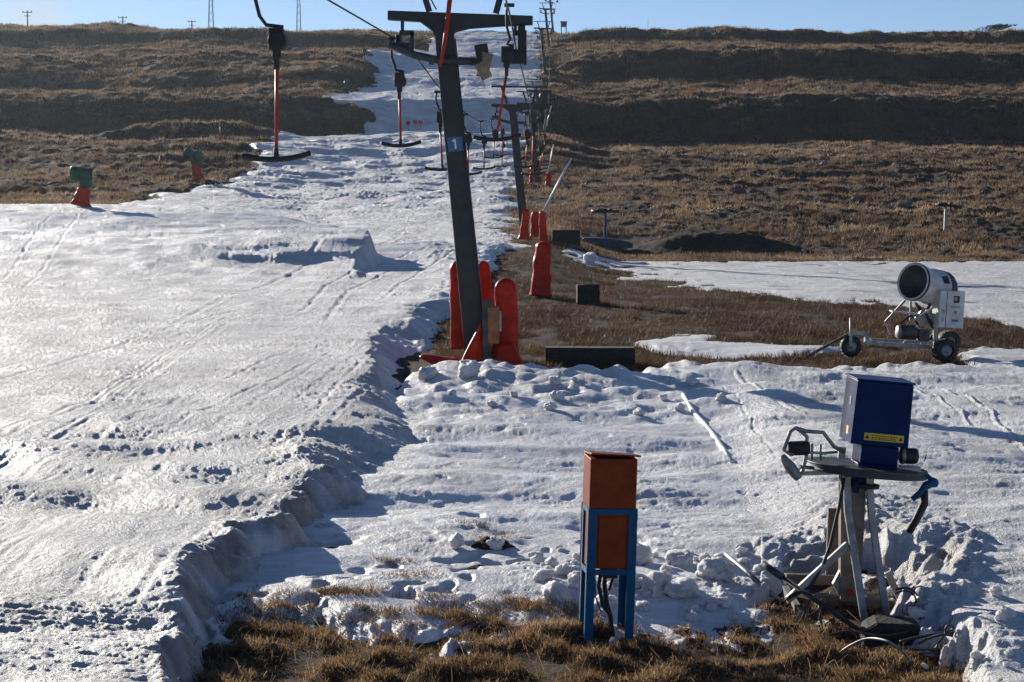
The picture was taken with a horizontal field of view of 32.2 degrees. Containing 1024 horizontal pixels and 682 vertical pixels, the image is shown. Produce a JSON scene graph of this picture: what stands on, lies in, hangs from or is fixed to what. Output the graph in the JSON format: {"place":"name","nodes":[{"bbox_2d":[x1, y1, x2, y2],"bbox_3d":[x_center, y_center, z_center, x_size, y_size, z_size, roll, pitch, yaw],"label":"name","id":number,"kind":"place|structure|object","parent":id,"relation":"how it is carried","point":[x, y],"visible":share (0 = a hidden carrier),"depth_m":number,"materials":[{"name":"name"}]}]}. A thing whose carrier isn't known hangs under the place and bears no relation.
{"place":"outdoors","nodes":[
{"label":"outdoors","id":0,"kind":"place"},
{"bbox_2d":[0,30,1023,681],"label":"snow","id":1,"kind":"structure","parent":0,"point":[202,406],"depth_m":25.15,"materials":[{"name":"snow"}]},
{"bbox_2d":[417,366,438,380],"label":"snow chunk","id":2,"kind":"object","parent":1,"relation":"on","point":[427,372],"visible":0.99,"depth_m":33.51,"materials":[{"name":"snow"}]},
{"bbox_2d":[420,354,458,364],"bbox_3d":[-1.546,0.473,37.778,1.013,0.367,0.385,2,5,25],"label":"slumped pad","id":3,"kind":"object","parent":1,"relation":"on","point":[432,359],"visible":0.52,"depth_m":37.74,"materials":[{"name":"red plastic"}]},
{"bbox_2d":[448,532,463,548],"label":"snow chunk","id":4,"kind":"object","parent":1,"relation":"on","point":[456,540],"visible":1,"depth_m":17.45,"materials":[{"name":"snow"}]},
{"bbox_2d":[458,360,480,378],"bbox_3d":[-0.797,0.565,33.229,0.422,0.403,0.499,1,5,10],"label":"snow chunk","id":5,"kind":"object","parent":1,"relation":"on","point":[467,369],"visible":1,"depth_m":33.07,"materials":[{"name":"snow"}]},
{"bbox_2d":[462,323,481,361],"bbox_3d":[-0.817,0.192,37.452,0.679,1.116,0.282,-2,5,-26],"label":"slumped pad","id":6,"kind":"object","parent":1,"relation":"on","point":[473,350],"visible":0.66,"depth_m":37.34,"materials":[{"name":"red plastic"}]},
{"bbox_2d":[495,342,522,364],"bbox_3d":[-0.029,0.379,37.532,0.744,0.703,0.470,0,4,0],"label":"slumped pad","id":7,"kind":"object","parent":1,"relation":"on","point":[508,352],"visible":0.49,"depth_m":37.44,"materials":[{"name":"red plastic"}]},
{"bbox_2d":[530,555,544,563],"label":"snow chunk","id":8,"kind":"object","parent":1,"relation":"on","point":[536,559],"visible":0.83,"depth_m":16.77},
{"bbox_2d":[533,569,554,581],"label":"snow chunk","id":9,"kind":"object","parent":1,"relation":"on","point":[541,575],"visible":1,"depth_m":15.66,"materials":[{"name":"snow"}]},
{"bbox_2d":[543,401,556,409],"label":"snow chunk","id":10,"kind":"object","parent":1,"relation":"on","point":[550,405],"visible":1,"depth_m":28.61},
{"bbox_2d":[545,556,558,565],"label":"snow chunk","id":11,"kind":"object","parent":1,"relation":"on","point":[551,561],"visible":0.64,"depth_m":16.37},
{"bbox_2d":[549,375,560,383],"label":"snow chunk","id":12,"kind":"object","parent":1,"relation":"on","point":[554,379],"visible":1,"depth_m":31.87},
{"bbox_2d":[541,580,572,603],"bbox_3d":[0.378,2.158,15.226,0.271,0.217,0.292,3,5,31],"label":"snow chunk","id":13,"kind":"object","parent":1,"relation":"on","point":[554,590],"visible":0.98,"depth_m":15.13,"materials":[{"name":"snow"}]},
{"bbox_2d":[549,390,564,400],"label":"snow chunk","id":14,"kind":"object","parent":1,"relation":"on","point":[556,395],"visible":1,"depth_m":30.28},
{"bbox_2d":[554,563,572,575],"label":"snow chunk","id":15,"kind":"object","parent":1,"relation":"on","point":[565,569],"visible":0.88,"depth_m":15.76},
{"bbox_2d":[567,574,578,589],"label":"snow chunk","id":16,"kind":"object","parent":1,"relation":"on","point":[573,580],"visible":0.7,"depth_m":15.47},
{"bbox_2d":[583,252,597,262],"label":"snow chunk","id":17,"kind":"object","parent":1,"relation":"on","point":[591,256],"visible":1,"depth_m":87.24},
{"bbox_2d":[635,577,640,589],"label":"snow chunk","id":18,"kind":"object","parent":1,"relation":"on","point":[637,584],"visible":0.49,"depth_m":15.47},
{"bbox_2d":[633,407,644,415],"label":"snow chunk","id":19,"kind":"object","parent":1,"relation":"on","point":[638,411],"visible":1,"depth_m":28.42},
{"bbox_2d":[635,600,649,610],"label":"snow chunk","id":20,"kind":"object","parent":1,"relation":"on","point":[643,605],"visible":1,"depth_m":14.98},
{"bbox_2d":[636,543,652,565],"bbox_3d":[1.178,2.017,16.809,0.278,0.260,0.343,-1,5,-17],"label":"snow chunk","id":21,"kind":"object","parent":1,"relation":"on","point":[644,554],"visible":0.42,"depth_m":16.68,"materials":[{"name":"snow"}]},
{"bbox_2d":[642,587,651,597],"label":"snow chunk","id":22,"kind":"object","parent":1,"relation":"on","point":[646,592],"visible":1,"depth_m":15.28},
{"bbox_2d":[639,571,669,598],"bbox_3d":[1.250,2.135,15.399,0.297,0.278,0.269,-3,5,-30],"label":"snow chunk","id":23,"kind":"object","parent":1,"relation":"on","point":[654,582],"visible":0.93,"depth_m":15.32,"materials":[{"name":"snow"}]},
{"bbox_2d":[660,569,671,579],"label":"snow chunk","id":24,"kind":"object","parent":1,"relation":"on","point":[668,574],"visible":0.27,"depth_m":15.49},
{"bbox_2d":[665,549,693,567],"bbox_3d":[1.568,2.051,16.703,0.260,0.175,0.334,-6,18,-10],"label":"snow chunk","id":25,"kind":"object","parent":1,"relation":"on","point":[679,557],"visible":0.98,"depth_m":16.63,"materials":[{"name":"snow"}]},
{"bbox_2d":[674,403,685,410],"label":"snow chunk","id":26,"kind":"object","parent":1,"relation":"on","point":[679,407],"visible":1,"depth_m":28.72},
{"bbox_2d":[663,577,698,598],"bbox_3d":[1.454,2.141,15.309,0.311,0.221,0.344,0,4,1],"label":"snow chunk","id":27,"kind":"object","parent":1,"relation":"on","point":[684,587],"visible":1,"depth_m":15.20,"materials":[{"name":"snow"}]},
{"bbox_2d":[684,602,700,611],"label":"snow chunk","id":28,"kind":"object","parent":1,"relation":"on","point":[689,606],"visible":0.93,"depth_m":14.97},
{"bbox_2d":[685,376,699,385],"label":"snow chunk","id":29,"kind":"object","parent":1,"relation":"on","point":[691,381],"visible":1,"depth_m":32.59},
{"bbox_2d":[685,610,701,621],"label":"snow chunk","id":30,"kind":"object","parent":1,"relation":"on","point":[692,616],"visible":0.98,"depth_m":14.78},
{"bbox_2d":[693,597,707,606],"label":"snow chunk","id":31,"kind":"object","parent":1,"relation":"on","point":[702,601],"visible":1,"depth_m":15.08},
{"bbox_2d":[681,393,734,462],"bbox_3d":[2.929,1.261,27.080,0.169,0.204,7.602,0,4,0],"label":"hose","id":32,"kind":"object","parent":1,"relation":"on","point":[702,421],"visible":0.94,"depth_m":26.61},
{"bbox_2d":[705,602,716,611],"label":"snow chunk","id":33,"kind":"object","parent":1,"relation":"on","point":[711,606],"visible":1,"depth_m":14.98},
{"bbox_2d":[697,556,729,579],"bbox_3d":[1.811,2.091,15.997,0.272,0.283,0.307,-2,5,-29],"label":"snow chunk","id":34,"kind":"object","parent":1,"relation":"on","point":[717,564],"visible":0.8,"depth_m":15.92,"materials":[{"name":"snow"}]},
{"bbox_2d":[708,596,721,606],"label":"snow chunk","id":35,"kind":"object","parent":1,"relation":"on","point":[714,599],"visible":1,"depth_m":15.08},
{"bbox_2d":[715,392,726,401],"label":"snow chunk","id":36,"kind":"object","parent":1,"relation":"on","point":[721,397],"visible":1,"depth_m":29.10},
{"bbox_2d":[713,553,733,565],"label":"snow chunk","id":37,"kind":"object","parent":1,"relation":"on","point":[728,561],"visible":0.25,"depth_m":16.66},
{"bbox_2d":[718,596,729,608],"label":"snow chunk","id":38,"kind":"object","parent":1,"relation":"on","point":[724,601],"visible":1,"depth_m":15.08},
{"bbox_2d":[715,569,735,582],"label":"snow chunk","id":39,"kind":"object","parent":1,"relation":"on","point":[726,576],"visible":0.98,"depth_m":15.84,"materials":[{"name":"snow"}]},
{"bbox_2d":[735,546,747,553],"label":"snow chunk","id":40,"kind":"object","parent":1,"relation":"on","point":[740,549],"visible":1,"depth_m":17.07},
{"bbox_2d":[753,564,763,572],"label":"snow chunk","id":41,"kind":"object","parent":1,"relation":"on","point":[757,568],"visible":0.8,"depth_m":16.38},
{"bbox_2d":[784,591,819,615],"bbox_3d":[2.429,2.162,14.747,0.161,0.167,0.348,-2,5,-28],"label":"wire loop","id":42,"kind":"object","parent":1,"relation":"on","point":[816,600],"visible":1,"depth_m":14.75,"materials":[{"name":"rubber"}]},
{"bbox_2d":[896,580,908,589],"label":"snow chunk","id":43,"kind":"object","parent":1,"relation":"on","point":[901,584],"visible":0.74,"depth_m":14.98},
{"bbox_2d":[908,606,925,617],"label":"snow chunk","id":44,"kind":"object","parent":1,"relation":"on","point":[914,612],"visible":1,"depth_m":14.38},
{"bbox_2d":[899,631,954,643],"bbox_3d":[3.463,2.319,13.772,0.914,0.135,0.025,0,4,0],"label":"steel cable","id":45,"kind":"object","parent":1,"relation":"on","point":[917,637],"visible":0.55,"depth_m":13.76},
{"bbox_2d":[938,615,952,629],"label":"snow chunk","id":46,"kind":"object","parent":1,"relation":"on","point":[945,620],"visible":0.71,"depth_m":14.29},
{"bbox_2d":[970,650,981,659],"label":"snow chunk","id":47,"kind":"object","parent":1,"relation":"on","point":[976,654],"visible":1,"depth_m":12.90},
{"bbox_2d":[989,585,1002,597],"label":"snow chunk","id":48,"kind":"object","parent":1,"relation":"on","point":[995,591],"visible":1,"depth_m":14.77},
{"bbox_2d":[994,606,1016,621],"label":"snow chunk","id":49,"kind":"object","parent":1,"relation":"on","point":[1004,614],"visible":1,"depth_m":13.46,"materials":[{"name":"snow"}]},
{"bbox_2d":[0,19,1023,681],"bbox_3d":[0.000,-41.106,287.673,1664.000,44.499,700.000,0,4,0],"label":"ground","id":50,"kind":"structure","parent":0,"point":[774,128],"depth_m":208.03,"materials":[{"name":"plant"}]},
{"bbox_2d":[70,166,92,206],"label":"green snow gun","id":51,"kind":"object","parent":50,"relation":"on","point":[83,176],"visible":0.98,"depth_m":97.30,"materials":[{"name":"paint"}]},
{"bbox_2d":[70,187,91,206],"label":"safety pad","id":52,"kind":"object","parent":51,"relation":"attached to","point":[82,197],"visible":1,"depth_m":97.16,"materials":[{"name":"red paint"}]},
{"bbox_2d":[183,148,202,178],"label":"green snow gun","id":53,"kind":"object","parent":50,"relation":"on","point":[194,156],"visible":0.99,"depth_m":154.41,"materials":[{"name":"paint"}]},
{"bbox_2d":[191,164,204,180],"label":"safety pad","id":54,"kind":"object","parent":50,"relation":"on","point":[197,173],"visible":1,"depth_m":154.37,"materials":[{"name":"red paint"}]},
{"bbox_2d":[208,0,213,27],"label":"lattice mast","id":55,"kind":"object","parent":50,"relation":"on","point":[209,13],"visible":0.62,"depth_m":387.23,"materials":[{"name":"metal"}]},
{"bbox_2d":[296,0,300,30],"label":"lattice mast","id":56,"kind":"object","parent":50,"relation":"on","point":[297,15],"visible":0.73,"depth_m":387.37,"materials":[{"name":"metal"}]},
{"bbox_2d":[301,109,311,128],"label":"green snow gun","id":57,"kind":"object","parent":50,"relation":"on","point":[307,115],"visible":1,"depth_m":223.72,"materials":[{"name":"paint"}]},
{"bbox_2d":[387,0,532,361],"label":"lift tower","id":58,"kind":"structure","parent":50,"relation":"on","point":[444,28],"depth_m":37.52,"materials":[{"name":"metal"}]},
{"bbox_2d":[327,0,556,130],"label":"haul rope","id":59,"kind":"object","parent":58,"relation":"attached to","point":[346,10],"visible":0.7,"depth_m":36.95,"materials":[{"name":"black metal"}]},
{"bbox_2d":[242,0,310,161],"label":"tow bar","id":60,"kind":"object","parent":59,"relation":"hanging from","point":[277,40],"visible":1,"depth_m":25.26,"materials":[{"name":"black rubber"}]},
{"bbox_2d":[380,37,420,147],"bbox_3d":[-2.381,-5.308,37.903,0.946,2.346,0.326,-1,5,-15],"label":"tow bar","id":61,"kind":"object","parent":59,"relation":"hanging from","point":[400,80],"visible":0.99,"depth_m":37.84,"materials":[{"name":"black plastic"}]},
{"bbox_2d":[424,90,446,170],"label":"tow bar","id":62,"kind":"object","parent":59,"relation":"hanging from","point":[439,120],"visible":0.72,"depth_m":49.65,"materials":[{"name":"black plastic"}]},
{"bbox_2d":[463,113,482,175],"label":"tow bar","id":63,"kind":"object","parent":59,"relation":"hanging from","point":[469,138],"visible":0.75,"depth_m":63.58,"materials":[{"name":"black plastic"}]},
{"bbox_2d":[472,120,495,169],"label":"tow bar","id":64,"kind":"object","parent":59,"relation":"hanging from","point":[483,143],"visible":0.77,"depth_m":77.57,"materials":[{"name":"black plastic"}]},
{"bbox_2d":[485,118,503,158],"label":"tow bar","id":65,"kind":"object","parent":59,"relation":"hanging from","point":[493,133],"visible":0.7,"depth_m":89.42,"materials":[{"name":"black plastic"}]},
{"bbox_2d":[473,3,521,141],"bbox_3d":[-0.301,-5.394,35.688,0.990,2.758,0.283,0,4,0],"label":"tow bar","id":66,"kind":"object","parent":59,"relation":"hanging from","point":[507,55],"visible":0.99,"depth_m":35.65,"materials":[{"name":"black plastic"}]},
{"bbox_2d":[494,125,510,155],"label":"tow bar","id":67,"kind":"object","parent":59,"relation":"hanging from","point":[502,132],"visible":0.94,"depth_m":107.32,"materials":[{"name":"black plastic"}]},
{"bbox_2d":[513,111,537,167],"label":"tow bar","id":68,"kind":"object","parent":59,"relation":"hanging from","point":[527,134],"visible":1,"depth_m":73.52,"materials":[{"name":"black plastic"}]},
{"bbox_2d":[521,108,541,174],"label":"tow bar","id":69,"kind":"object","parent":59,"relation":"hanging from","point":[533,126],"visible":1,"depth_m":83.51,"materials":[{"name":"black plastic"}]},
{"bbox_2d":[533,134,547,169],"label":"tow bar","id":70,"kind":"object","parent":59,"relation":"hanging from","point":[540,148],"visible":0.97,"depth_m":114.35,"materials":[{"name":"black plastic"}]},
{"bbox_2d":[449,261,463,349],"bbox_3d":[-1.143,-0.778,38.449,0.509,1.917,0.444,-3,4,0],"label":"safety pad","id":71,"kind":"object","parent":58,"relation":"attached to","point":[456,335],"visible":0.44,"depth_m":38.32,"materials":[{"name":"red plastic"}]},
{"bbox_2d":[479,261,494,305],"bbox_3d":[-0.568,-1.051,39.032,0.443,1.447,0.250,-5,4,0],"label":"safety pad","id":72,"kind":"object","parent":50,"relation":"on","point":[487,289],"visible":0.47,"depth_m":38.93,"materials":[{"name":"red plastic"}]},
{"bbox_2d":[471,536,514,549],"bbox_3d":[-0.189,2.055,17.613,0.439,0.259,0.327,0,4,0],"label":"earth hump","id":73,"kind":"object","parent":50,"relation":"on","point":[481,544],"visible":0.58,"depth_m":17.53,"materials":[{"name":"soil"}]},
{"bbox_2d":[486,536,504,550],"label":"snow chunk","id":74,"kind":"object","parent":73,"relation":"on","point":[493,543],"visible":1,"depth_m":17.45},
{"bbox_2d":[491,278,519,359],"bbox_3d":[-0.134,-0.386,37.981,0.703,1.946,0.524,0,4,0],"label":"safety pad","id":75,"kind":"object","parent":50,"relation":"on","point":[505,293],"visible":0.59,"depth_m":37.80,"materials":[{"name":"red plastic"}]},
{"bbox_2d":[491,86,545,239],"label":"lift tower","id":76,"kind":"structure","parent":50,"relation":"on","point":[512,110],"depth_m":99.20,"materials":[{"name":"metal"}]},
{"bbox_2d":[518,209,529,239],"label":"safety pad","id":77,"kind":"object","parent":50,"relation":"on","point":[524,232],"visible":1,"depth_m":99.15,"materials":[{"name":"red plastic"}]},
{"bbox_2d":[517,91,550,183],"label":"lift tower","id":78,"kind":"structure","parent":50,"relation":"on","point":[536,177],"depth_m":158.77,"materials":[{"name":"grey metal"}]},
{"bbox_2d":[530,211,538,237],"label":"safety pad","id":79,"kind":"object","parent":50,"relation":"on","point":[534,228],"visible":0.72,"depth_m":101.14,"materials":[{"name":"red plastic"}]},
{"bbox_2d":[528,166,541,183],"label":"safety pad","id":80,"kind":"object","parent":50,"relation":"on","point":[531,177],"visible":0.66,"depth_m":160.17,"materials":[{"name":"red plastic"}]},
{"bbox_2d":[527,81,551,133],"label":"lift tower","id":81,"kind":"structure","parent":50,"relation":"on","point":[537,98],"depth_m":216.15,"materials":[{"name":"grey metal"}]},
{"bbox_2d":[529,241,552,296],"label":"safety pad","id":82,"kind":"object","parent":50,"relation":"on","point":[541,281],"visible":1,"depth_m":61.83,"materials":[{"name":"red plastic"}]},
{"bbox_2d":[539,210,547,241],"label":"safety pad","id":83,"kind":"object","parent":50,"relation":"on","point":[543,236],"visible":0.94,"depth_m":96.18,"materials":[{"name":"red plastic"}]},
{"bbox_2d":[534,21,552,75],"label":"lift tower","id":84,"kind":"structure","parent":50,"relation":"on","point":[541,34],"depth_m":278.98,"materials":[{"name":"grey metal"}]},
{"bbox_2d":[539,3,554,46],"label":"lift tower","id":85,"kind":"structure","parent":50,"relation":"on","point":[546,24],"depth_m":331.13,"materials":[{"name":"grey metal"}]},
{"bbox_2d":[545,172,551,185],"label":"safety pad","id":86,"kind":"object","parent":50,"relation":"on","point":[548,180],"visible":1,"depth_m":155.20,"materials":[{"name":"red plastic"}]},
{"bbox_2d":[545,0,557,32],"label":"lift tower","id":87,"kind":"structure","parent":50,"relation":"on","point":[551,14],"depth_m":375.56,"materials":[{"name":"grey metal"}]},
{"bbox_2d":[552,230,579,244],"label":"box","id":88,"kind":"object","parent":50,"relation":"on","point":[568,236],"depth_m":98.05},
{"bbox_2d":[158,517,982,681],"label":"grass","id":89,"kind":"structure","parent":50,"relation":"on","point":[466,617],"depth_m":13.78,"materials":[{"name":"plant"}]},
{"bbox_2d":[576,284,599,304],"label":"stone block","id":90,"kind":"structure","parent":50,"relation":"on","point":[587,293],"depth_m":59.22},
{"bbox_2d":[545,346,634,366],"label":"stone wall","id":91,"kind":"structure","parent":50,"relation":"on","point":[602,355],"depth_m":37.80,"materials":[{"name":"stone"}]},
{"bbox_2d":[588,208,620,237],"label":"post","id":92,"kind":"object","parent":50,"relation":"on","point":[602,210],"visible":0.94,"depth_m":108.09,"materials":[{"name":"metal"}]},
{"bbox_2d":[594,593,617,613],"bbox_3d":[0.789,2.230,15.038,0.218,0.207,0.237,2,5,21],"label":"snow chunk","id":93,"kind":"object","parent":50,"relation":"on","point":[613,600],"visible":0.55,"depth_m":14.97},
{"bbox_2d":[583,237,632,247],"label":"slab","id":94,"kind":"structure","parent":50,"relation":"on","point":[609,243],"depth_m":107.37,"materials":[{"name":"concrete"}]},
{"bbox_2d":[578,451,640,641],"bbox_3d":[0.782,1.709,14.276,0.419,1.674,0.356,1,4,-7],"label":"switch cabinet","id":95,"kind":"object","parent":50,"relation":"on","point":[608,534],"visible":0.89,"depth_m":14.11,"materials":[{"name":"metal"}]},
{"bbox_2d":[430,241,1023,371],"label":"short grass","id":96,"kind":"structure","parent":50,"relation":"on","point":[789,335],"depth_m":50.22,"materials":[{"name":"plant"}]},
{"bbox_2d":[724,552,784,603],"bbox_3d":[2.147,2.105,15.762,0.044,0.332,0.829,-3,5,-31],"label":"pale pipe","id":97,"kind":"object","parent":50,"relation":"on","point":[748,573],"visible":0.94,"depth_m":15.79,"materials":[{"name":"metal"}]},
{"bbox_2d":[782,585,799,613],"bbox_3d":[2.425,2.255,15.422,0.050,0.110,0.802,0,4,1],"label":"wood offcut","id":98,"kind":"object","parent":50,"relation":"on","point":[786,589],"visible":0.71,"depth_m":15.28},
{"bbox_2d":[793,598,810,622],"bbox_3d":[2.410,2.253,14.781,0.137,0.201,0.318,2,5,19],"label":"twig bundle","id":99,"kind":"object","parent":50,"relation":"on","point":[805,607],"visible":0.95,"depth_m":14.78,"materials":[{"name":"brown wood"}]},
{"bbox_2d":[760,561,857,627],"bbox_3d":[2.568,2.185,14.791,1.115,0.588,0.060,3,6,36],"label":"black pole","id":100,"kind":"object","parent":50,"relation":"on","point":[772,570],"visible":0.83,"depth_m":14.88,"materials":[{"name":"metal"}]},
{"bbox_2d":[779,373,938,620],"bbox_3d":[2.977,1.347,15.162,1.363,2.117,1.040,1,5,17],"label":"rope tow station","id":101,"kind":"object","parent":50,"relation":"on","point":[875,422],"visible":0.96,"depth_m":14.97,"materials":[{"name":"blue paint"}]},
{"bbox_2d":[823,630,908,638],"bbox_3d":[2.772,2.302,13.921,0.698,0.047,0.117,0,4,0],"label":"steel cable","id":102,"kind":"object","parent":50,"relation":"on","point":[859,632],"visible":1,"depth_m":13.91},
{"bbox_2d":[838,637,911,661],"bbox_3d":[2.716,2.344,13.416,0.076,0.243,0.706,-4,6,-40],"label":"wire rope","id":103,"kind":"object","parent":50,"relation":"on","point":[879,639],"visible":1,"depth_m":13.37,"materials":[{"name":"metal"}]},
{"bbox_2d":[807,263,964,362],"bbox_3d":[8.237,-0.630,38.579,3.858,2.165,1.447,-1,5,-13],"label":"snow cannon","id":104,"kind":"object","parent":50,"relation":"on","point":[940,293],"visible":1,"depth_m":38.46,"materials":[{"name":"white paint"}]},
{"bbox_2d":[859,615,920,648],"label":"foundation block","id":105,"kind":"structure","parent":50,"relation":"on","point":[881,624],"depth_m":14.01,"materials":[{"name":"concrete"}]},
{"bbox_2d":[864,646,942,651],"bbox_3d":[3.119,2.386,13.616,0.933,0.100,0.090,1,5,9],"label":"steel cable","id":106,"kind":"object","parent":50,"relation":"on","point":[920,649],"visible":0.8,"depth_m":13.59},
{"bbox_2d":[918,633,952,644],"bbox_3d":[3.361,2.302,13.685,0.458,0.108,0.057,1,5,8],"label":"steel cable","id":107,"kind":"object","parent":50,"relation":"on","point":[934,636],"visible":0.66,"depth_m":13.70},
{"bbox_2d":[932,624,954,651],"bbox_3d":[3.321,2.295,13.648,0.176,0.233,0.069,0,4,0],"label":"wire loop","id":108,"kind":"object","parent":50,"relation":"on","point":[945,632],"visible":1,"depth_m":13.66,"materials":[{"name":"metal"}]},
{"bbox_2d":[934,202,956,230],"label":"bullwheel post","id":109,"kind":"object","parent":50,"relation":"on","point":[945,205],"visible":0.94,"depth_m":116.60,"materials":[{"name":"metal"}]},
{"bbox_2d":[975,23,1017,31],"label":"bent tree","id":110,"kind":"object","parent":50,"relation":"on","point":[999,26],"visible":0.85,"depth_m":367.73,"materials":[{"name":"wood"}]},
{"bbox_2d":[0,0,1023,33],"label":"sky","id":111,"kind":"structure","parent":0,"point":[850,16],"materials":[{"name":"blue"}]},
{"bbox_2d":[542,158,571,211],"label":"white pole","id":112,"kind":"object","parent":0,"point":[556,186],"visible":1,"depth_m":94.60,"materials":[{"name":"metal"}]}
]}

